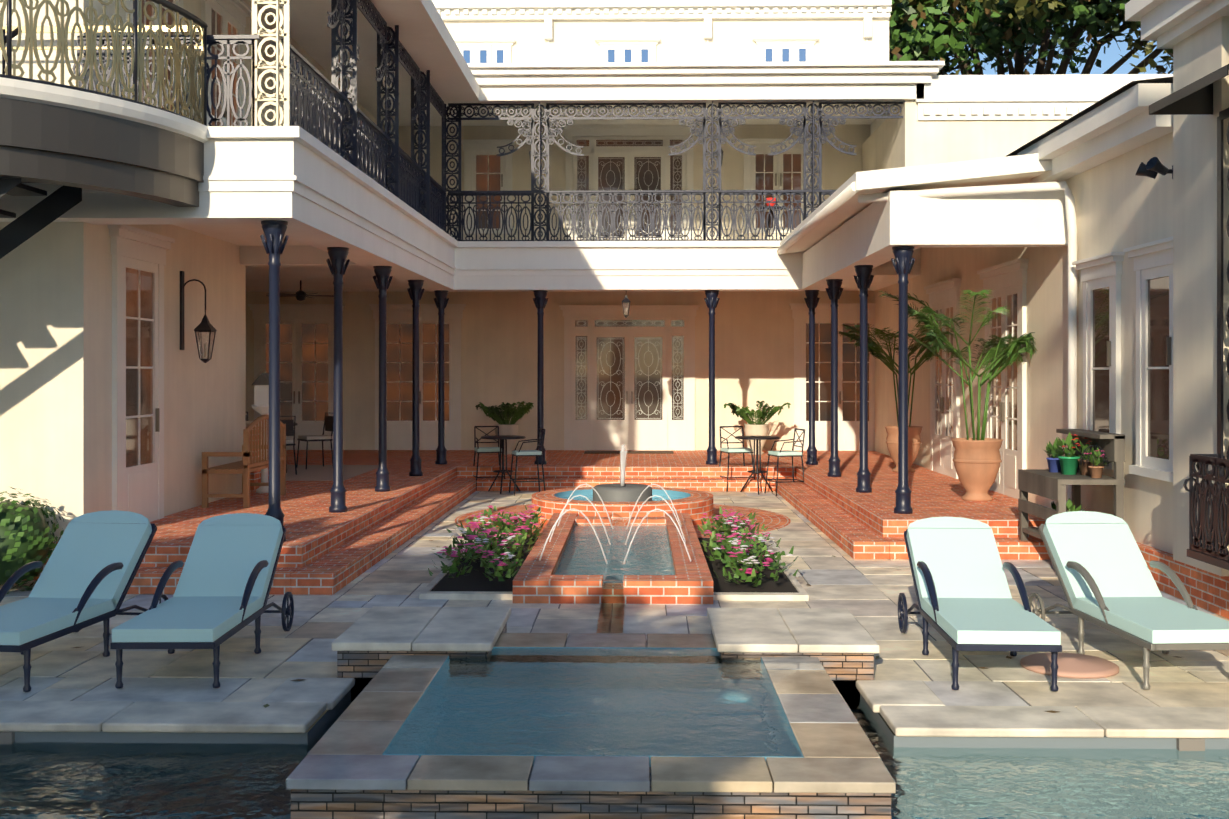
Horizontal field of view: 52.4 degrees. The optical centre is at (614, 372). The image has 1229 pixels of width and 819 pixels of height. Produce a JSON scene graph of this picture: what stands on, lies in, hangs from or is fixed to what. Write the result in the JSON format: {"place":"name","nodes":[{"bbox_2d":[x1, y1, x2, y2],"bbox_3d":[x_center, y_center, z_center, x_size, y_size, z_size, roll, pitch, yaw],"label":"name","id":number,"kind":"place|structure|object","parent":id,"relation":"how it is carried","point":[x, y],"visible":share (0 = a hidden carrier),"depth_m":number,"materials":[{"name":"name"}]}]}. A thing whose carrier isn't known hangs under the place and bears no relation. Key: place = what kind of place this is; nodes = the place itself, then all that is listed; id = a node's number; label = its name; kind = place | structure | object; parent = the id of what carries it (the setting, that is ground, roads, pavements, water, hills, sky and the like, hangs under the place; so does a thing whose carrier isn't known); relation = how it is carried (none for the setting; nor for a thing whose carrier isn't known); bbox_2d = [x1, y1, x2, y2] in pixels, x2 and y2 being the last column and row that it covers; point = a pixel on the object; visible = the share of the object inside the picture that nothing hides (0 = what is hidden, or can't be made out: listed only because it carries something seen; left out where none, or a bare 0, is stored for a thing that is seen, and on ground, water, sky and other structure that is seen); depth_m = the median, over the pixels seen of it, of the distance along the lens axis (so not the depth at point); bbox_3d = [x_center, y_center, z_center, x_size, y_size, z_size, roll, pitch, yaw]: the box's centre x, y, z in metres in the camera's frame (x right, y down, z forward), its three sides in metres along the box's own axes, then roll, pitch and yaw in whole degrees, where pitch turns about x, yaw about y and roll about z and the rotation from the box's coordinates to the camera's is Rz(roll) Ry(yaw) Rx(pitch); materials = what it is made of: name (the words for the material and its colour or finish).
{"place":"outdoors","nodes":[
{"label":"outdoors","id":0,"kind":"place"},
{"bbox_2d":[246,421,268,489],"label":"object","id":1,"kind":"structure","parent":0,"point":[255,476],"depth_m":16.88,"materials":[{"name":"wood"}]},
{"bbox_2d":[252,373,268,492],"bbox_3d":[-4.620,0.793,16.477,0.340,1.580,0.340,0,0,1],"label":"floor lamp","id":2,"kind":"object","parent":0,"point":[260,383],"visible":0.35,"depth_m":16.39,"materials":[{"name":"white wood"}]},
{"bbox_2d":[77,35,835,192],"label":"gallery handrails","id":3,"kind":"object","parent":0,"point":[323,77],"visible":0.43,"depth_m":18.48,"materials":[{"name":"black metal"}]},
{"bbox_2d":[22,450,1049,594],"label":"brick patio","id":4,"kind":"structure","parent":0,"point":[324,551],"depth_m":15.94,"materials":[{"name":"red brick"}]},
{"bbox_2d":[202,415,285,507],"bbox_3d":[-4.541,1.050,15.375,0.550,1.066,1.566,0,0,1],"label":"teak bench","id":5,"kind":"object","parent":4,"relation":"on","point":[248,463],"visible":0.88,"depth_m":14.79,"materials":[{"name":"brown wood"}]},
{"bbox_2d":[260,220,288,541],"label":"column","id":6,"kind":"structure","parent":4,"relation":"on","point":[274,244],"depth_m":11.67,"materials":[{"name":"black metal"}]},
{"bbox_2d":[286,465,378,480],"bbox_3d":[-5.886,1.576,19.752,3.900,0.009,3.000,0,0,1],"label":"porch rug","id":7,"kind":"object","parent":4,"relation":"on","point":[317,473],"visible":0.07,"depth_m":19.82,"materials":[{"name":"fabric"}]},
{"bbox_2d":[246,412,332,474],"bbox_3d":[-5.730,1.118,20.049,2.018,0.909,2.018,0,0,12],"label":"dining set","id":8,"kind":"object","parent":7,"relation":"on","point":[292,424],"visible":0.33,"depth_m":20.37,"materials":[{"name":"black metal"}]},
{"bbox_2d":[326,247,349,512],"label":"column","id":9,"kind":"structure","parent":4,"relation":"on","point":[337,265],"depth_m":14.15,"materials":[{"name":"black metal"}]},
{"bbox_2d":[373,266,392,491],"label":"column","id":10,"kind":"structure","parent":4,"relation":"on","point":[382,281],"depth_m":16.62,"materials":[{"name":"black metal"}]},
{"bbox_2d":[407,280,423,475],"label":"column","id":11,"kind":"structure","parent":4,"relation":"on","point":[415,291],"depth_m":19.10,"materials":[{"name":"black metal"}]},
{"bbox_2d":[433,290,448,463],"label":"column","id":12,"kind":"structure","parent":4,"relation":"on","point":[441,300],"depth_m":21.57,"materials":[{"name":"black metal"}]},
{"bbox_2d":[475,401,533,453],"bbox_3d":[-2.147,1.061,24.212,1.125,1.044,1.176,0,0,1],"label":"fern pot","id":13,"kind":"object","parent":4,"relation":"on","point":[506,427],"visible":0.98,"depth_m":24.10,"materials":[{"name":"green plant"}]},
{"bbox_2d":[533,290,547,464],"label":"column","id":14,"kind":"structure","parent":4,"relation":"on","point":[540,300],"depth_m":21.54,"materials":[{"name":"black metal"}]},
{"bbox_2d":[584,451,673,453],"bbox_3d":[0.285,1.572,24.633,1.750,0.017,0.600,0,0,1],"label":"doormat","id":15,"kind":"object","parent":4,"relation":"on","point":[629,452],"visible":0.86,"depth_m":24.41,"materials":[{"name":"brown fabric"}]},
{"bbox_2d":[704,290,719,464],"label":"column","id":16,"kind":"structure","parent":4,"relation":"on","point":[711,299],"depth_m":21.48,"materials":[{"name":"black metal"}]},
{"bbox_2d":[724,401,790,454],"bbox_3d":[2.728,1.068,24.155,1.191,1.030,1.135,0,0,-35],"label":"fern pot","id":17,"kind":"object","parent":4,"relation":"on","point":[757,428],"visible":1,"depth_m":24.00,"materials":[{"name":"green plant"}]},
{"bbox_2d":[804,290,819,464],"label":"column","id":18,"kind":"structure","parent":4,"relation":"on","point":[812,300],"depth_m":21.44,"materials":[{"name":"black metal"}]},
{"bbox_2d":[825,279,842,476],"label":"column","id":19,"kind":"structure","parent":4,"relation":"on","point":[834,289],"depth_m":18.97,"materials":[{"name":"black metal"}]},
{"bbox_2d":[854,265,873,492],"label":"column","id":20,"kind":"structure","parent":4,"relation":"on","point":[863,280],"depth_m":16.50,"materials":[{"name":"black metal"}]},
{"bbox_2d":[838,321,949,471],"bbox_3d":[4.658,0.258,20.066,2.034,2.651,2.035,0,0,27],"label":"potted palm","id":21,"kind":"object","parent":4,"relation":"on","point":[914,440],"visible":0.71,"depth_m":19.84,"materials":[{"name":"ceramic"}]},
{"bbox_2d":[891,246,914,513],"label":"column","id":22,"kind":"structure","parent":4,"relation":"on","point":[902,264],"depth_m":14.03,"materials":[{"name":"black metal"}]},
{"bbox_2d":[878,289,1036,500],"bbox_3d":[4.378,0.288,15.486,2.155,2.591,1.712,0,0,-23],"label":"potted palm","id":23,"kind":"object","parent":4,"relation":"on","point":[977,461],"visible":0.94,"depth_m":15.35,"materials":[{"name":"plant"}]},
{"bbox_2d":[0,695,1228,818],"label":"pool water","id":24,"kind":"structure","parent":0,"point":[48,780],"depth_m":6.34,"materials":[{"name":"teal liquid"}]},
{"bbox_2d":[15,678,1228,748],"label":"pool shell","id":25,"kind":"object","parent":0,"point":[895,741],"visible":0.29,"depth_m":6.97},
{"bbox_2d":[291,640,890,818],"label":"stone tile wall","id":26,"kind":"structure","parent":25,"relation":"on","point":[381,804],"depth_m":5.57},
{"bbox_2d":[286,633,895,792],"bbox_3d":[-0.081,1.838,7.117,2.720,0.051,3.140,0,0,1],"label":"spa coping","id":27,"kind":"object","parent":26,"relation":"on","point":[837,748],"visible":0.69,"depth_m":5.83,"materials":[{"name":"beige stone"}]},
{"bbox_2d":[382,648,803,757],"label":"spa water","id":28,"kind":"structure","parent":26,"relation":"in","point":[619,701],"depth_m":6.77,"materials":[{"name":"teal liquid"}]},
{"bbox_2d":[0,731,1204,750],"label":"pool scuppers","id":29,"kind":"object","parent":25,"relation":"in","point":[1190,744],"visible":0.86,"depth_m":6.84,"materials":[{"name":"grey stone"}]},
{"bbox_2d":[0,678,1228,737],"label":"pool coping","id":30,"kind":"object","parent":25,"relation":"on","point":[909,708],"visible":1,"depth_m":7.10,"materials":[{"name":"beige stone"}]},
{"bbox_2d":[563,495,681,500],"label":"fountain water","id":31,"kind":"structure","parent":0,"point":[654,498],"depth_m":17.08,"materials":[{"name":"liquid"}]},
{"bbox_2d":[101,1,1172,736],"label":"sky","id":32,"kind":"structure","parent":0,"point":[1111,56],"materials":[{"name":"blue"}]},
{"bbox_3d":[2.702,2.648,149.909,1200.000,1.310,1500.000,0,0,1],"label":"terrain","id":33,"kind":"structure","parent":0,"visible":0},
{"bbox_2d":[0,487,65,593],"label":"boxwood shrub","id":34,"kind":"object","parent":33,"relation":"on","point":[27,536],"visible":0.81,"depth_m":11.06,"materials":[{"name":"green plant"}]},
{"bbox_2d":[0,27,81,258],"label":"steel stair","id":35,"kind":"object","parent":33,"relation":"on","point":[38,217],"visible":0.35,"depth_m":10.81,"materials":[{"name":"black metal"}]},
{"bbox_2d":[331,606,510,694],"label":"stone slab","id":36,"kind":"structure","parent":33,"relation":"on","point":[370,643],"depth_m":8.21,"materials":[{"name":"stone"}]},
{"bbox_2d":[0,491,1228,724],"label":"paving flagstones","id":37,"kind":"object","parent":33,"relation":"on","point":[866,593],"visible":0.17,"depth_m":9.08,"materials":[{"name":"grey stone"}]},
{"bbox_2d":[0,510,167,691],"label":"chaise lounge","id":38,"kind":"object","parent":37,"relation":"on","point":[89,572],"visible":0.85,"depth_m":8.78,"materials":[{"name":"teal fabric"}]},
{"bbox_2d":[110,513,293,688],"bbox_3d":[-2.786,1.508,8.614,0.700,0.896,1.930,0,0,-1],"label":"chaise lounge","id":39,"kind":"object","parent":37,"relation":"on","point":[221,593],"visible":1,"depth_m":8.77,"materials":[{"name":"teal fabric"}]},
{"bbox_2d":[419,505,548,599],"bbox_3d":[-1.196,1.724,12.713,0.914,0.478,3.846,0,0,1],"label":"flower bed","id":40,"kind":"object","parent":37,"relation":"on","point":[484,564],"visible":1,"depth_m":11.80,"materials":[{"name":"green plant"}]},
{"bbox_2d":[473,426,545,495],"bbox_3d":[-1.813,1.434,20.486,0.833,1.060,1.783,0,0,-40],"label":"patio dining set","id":41,"kind":"object","parent":37,"relation":"on","point":[515,452],"visible":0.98,"depth_m":20.36,"materials":[{"name":"black metal"}]},
{"bbox_2d":[596,603,624,632],"bbox_3d":[-0.032,1.968,9.621,0.200,0.032,1.870,0,0,1],"label":"water spillway","id":42,"kind":"object","parent":37,"relation":"on","point":[611,618],"visible":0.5,"depth_m":9.90,"materials":[{"name":"brown stone"}]},
{"bbox_2d":[513,513,712,604],"bbox_3d":[0.036,1.863,13.126,1.700,0.200,5.120,0,0,1],"label":"brick fountain surround","id":43,"kind":"object","parent":37,"relation":"on","point":[536,580],"visible":0.62,"depth_m":10.69,"materials":[{"name":"brick"}]},
{"bbox_2d":[554,519,674,602],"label":"trough water","id":44,"kind":"structure","parent":43,"relation":"in","point":[649,553],"depth_m":12.51,"materials":[{"name":"teal liquid"}]},
{"bbox_2d":[539,445,691,563],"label":"fountain water jets","id":45,"kind":"object","parent":44,"relation":"on","point":[622,465],"visible":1,"depth_m":13.03,"materials":[{"name":"white liquid"}]},
{"bbox_2d":[0,0,1228,575],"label":"house walls","id":46,"kind":"structure","parent":37,"relation":"on","point":[318,196],"depth_m":18.11,"materials":[{"name":"paint"}]},
{"bbox_2d":[0,77,208,206],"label":"curved balcony","id":47,"kind":"structure","parent":46,"relation":"attached to","point":[51,134],"depth_m":10.12,"materials":[{"name":"white paint"}]},
{"bbox_2d":[0,0,207,125],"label":"balcony railing","id":48,"kind":"object","parent":47,"relation":"on","point":[30,29],"visible":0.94,"depth_m":10.40,"materials":[{"name":"metal"}]},
{"bbox_2d":[180,271,216,362],"bbox_3d":[-4.755,-0.631,14.229,0.378,1.050,0.195,0,0,1],"label":"wall lantern","id":49,"kind":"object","parent":46,"relation":"attached to","point":[205,330],"depth_m":14.19,"materials":[{"name":"black metal"}]},
{"bbox_2d":[108,0,374,521],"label":"doors and windows","id":50,"kind":"structure","parent":46,"relation":"attached to","point":[138,259],"depth_m":13.14,"materials":[{"name":"white wood"}]},
{"bbox_2d":[266,280,333,300],"bbox_3d":[-5.640,-1.472,22.496,1.365,0.370,1.304,0,0,1],"label":"ceiling fan","id":51,"kind":"object","parent":46,"relation":"attached to","point":[300,295],"visible":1,"depth_m":22.40,"materials":[{"name":"black metal"}]},
{"bbox_2d":[290,0,443,230],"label":"balcony railing","id":52,"kind":"object","parent":46,"relation":"on","point":[315,115],"visible":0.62,"depth_m":15.38,"materials":[{"name":"black metal"}]},
{"bbox_2d":[72,0,813,240],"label":"gallery iron corners","id":53,"kind":"object","parent":46,"relation":"on","point":[282,53],"visible":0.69,"depth_m":14.19,"materials":[{"name":"black metal"}]},
{"bbox_2d":[529,139,723,167],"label":"wall lanterns","id":54,"kind":"object","parent":53,"relation":"attached to","point":[722,151],"visible":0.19,"depth_m":21.61,"materials":[{"name":"black metal"}]},
{"bbox_2d":[248,38,875,450],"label":"doors and windows","id":55,"kind":"structure","parent":46,"relation":"attached to","point":[306,364],"depth_m":25.41,"materials":[{"name":"white glass"}]},
{"bbox_2d":[576,141,682,418],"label":"front door cames","id":56,"kind":"object","parent":55,"relation":"attached to","point":[610,342],"visible":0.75,"depth_m":25.41,"materials":[{"name":"grey metal"}]},
{"bbox_2d":[622,295,629,317],"bbox_3d":[0.200,-1.177,21.554,0.146,0.480,0.146,0,0,1],"label":"hanging lantern","id":57,"kind":"object","parent":46,"relation":"attached to","point":[626,303],"depth_m":21.50,"materials":[{"name":"black metal"}]},
{"bbox_2d":[445,102,902,240],"bbox_3d":[1.016,-3.435,21.468,7.890,2.420,0.016,0,0,1],"label":"ornamental ironwork","id":58,"kind":"object","parent":46,"relation":"on","point":[803,129],"visible":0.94,"depth_m":21.46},
{"bbox_2d":[754,198,787,238],"bbox_3d":[2.819,-2.684,22.483,0.600,0.904,0.600,0,0,1],"label":"bistro table set","id":59,"kind":"object","parent":46,"relation":"on","point":[771,205],"visible":0.56,"depth_m":22.42,"materials":[{"name":"black metal"}]},
{"bbox_2d":[777,181,1076,509],"bbox_3d":[3.888,-0.309,17.319,2.420,3.615,7.685,0,0,1],"label":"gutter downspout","id":60,"kind":"object","parent":46,"relation":"attached to","point":[840,199],"visible":0.73,"depth_m":13.58,"materials":[{"name":"white metal"}]},
{"bbox_2d":[780,77,1172,288],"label":"wing roof","id":61,"kind":"structure","parent":46,"relation":"attached to","point":[843,240],"depth_m":13.82,"materials":[{"name":"white paint"}]},
{"bbox_2d":[924,236,1172,498],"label":"windows","id":62,"kind":"structure","parent":46,"relation":"attached to","point":[1006,282],"depth_m":13.02,"materials":[{"name":"white wood"}]},
{"bbox_2d":[1135,157,1172,178],"bbox_3d":[4.798,-1.780,10.902,0.392,0.166,0.401,0,0,1],"label":"floodlight","id":63,"kind":"object","parent":46,"relation":"attached to","point":[1153,167],"visible":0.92,"depth_m":10.81,"materials":[{"name":"black metal"}]},
{"bbox_2d":[1149,64,1228,114],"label":"awning","id":64,"kind":"object","parent":46,"relation":"attached to","point":[1195,98],"visible":1,"depth_m":10.09,"materials":[{"name":"grey metal"}]},
{"bbox_2d":[1183,454,1228,569],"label":"iron railing","id":65,"kind":"object","parent":46,"relation":"attached to","point":[1211,548],"visible":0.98,"depth_m":9.64,"materials":[{"name":"black metal"}]},
{"bbox_2d":[1217,108,1228,528],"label":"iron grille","id":66,"kind":"object","parent":46,"relation":"attached to","point":[1223,114],"visible":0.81,"depth_m":9.89,"materials":[{"name":"black metal"}]},
{"bbox_2d":[455,504,790,537],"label":"circular brick paving","id":67,"kind":"structure","parent":37,"relation":"on","point":[770,520],"depth_m":16.97,"materials":[{"name":"red brick"}]},
{"bbox_2d":[532,483,712,524],"bbox_3d":[0.107,1.744,16.785,2.440,0.440,2.440,0,0,1],"label":"fountain basin","id":68,"kind":"object","parent":67,"relation":"on","point":[619,501],"visible":0.75,"depth_m":16.15,"materials":[{"name":"brick"}]},
{"bbox_2d":[73,487,1181,712],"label":"fallen leaves","id":69,"kind":"object","parent":37,"relation":"on","point":[451,559],"visible":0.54,"depth_m":8.55,"materials":[{"name":"brown plant"}]},
{"bbox_2d":[697,506,808,600],"bbox_3d":[1.268,1.724,12.651,0.904,0.480,3.820,0,0,1],"label":"flower bed","id":70,"kind":"object","parent":37,"relation":"on","point":[744,564],"visible":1,"depth_m":11.63,"materials":[{"name":"green plant"}]},
{"bbox_2d":[719,426,804,495],"bbox_3d":[2.336,1.434,20.405,0.833,1.060,1.783,0,0,-40],"label":"patio dining set","id":71,"kind":"object","parent":37,"relation":"on","point":[777,454],"visible":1,"depth_m":20.29,"materials":[{"name":"black metal"}]},
{"bbox_2d":[898,517,1061,691],"bbox_3d":[2.451,1.519,8.552,0.700,0.874,1.930,0,0,3],"label":"chaise lounge","id":72,"kind":"object","parent":37,"relation":"on","point":[966,601],"visible":1,"depth_m":8.70,"materials":[{"name":"fabric"}]},
{"bbox_2d":[1020,652,1118,677],"bbox_3d":[3.022,1.927,8.296,0.620,0.060,0.620,0,0,1],"label":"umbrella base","id":73,"kind":"object","parent":37,"relation":"on","point":[1072,665],"visible":0.96,"depth_m":8.18,"materials":[{"name":"orange"}]},
{"bbox_2d":[1018,429,1124,540],"bbox_3d":[4.618,1.275,12.607,0.703,1.363,1.271,0,0,1],"label":"potting bench","id":74,"kind":"object","parent":37,"relation":"on","point":[1075,469],"visible":0.81,"depth_m":12.46,"materials":[{"name":"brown wood"}]},
{"bbox_2d":[1028,511,1228,689],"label":"chaise lounge","id":75,"kind":"object","parent":37,"relation":"on","point":[1104,575],"visible":0.92,"depth_m":8.76,"materials":[{"name":"fabric"}]},
{"bbox_2d":[1136,542,1228,618],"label":"plinth wall","id":76,"kind":"structure","parent":37,"relation":"on","point":[1207,591],"depth_m":10.53,"materials":[{"name":"brick"}]},
{"bbox_2d":[707,608,879,697],"bbox_3d":[1.182,2.046,8.552,1.030,0.636,1.240,0,0,1],"label":"stone ledge","id":77,"kind":"object","parent":33,"relation":"on","point":[842,644],"visible":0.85,"depth_m":8.14,"materials":[{"name":"stone"}]},
{"bbox_2d":[889,0,1172,74],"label":"oak tree","id":78,"kind":"object","parent":33,"relation":"on","point":[990,29],"visible":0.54,"depth_m":39.97,"materials":[{"name":"green plant"}]},
{"bbox_2d":[1062,0,1140,48],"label":"oak tree","id":79,"kind":"object","parent":33,"relation":"on","point":[1116,25],"visible":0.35,"depth_m":37.96,"materials":[{"name":"green plant"}]}
]}

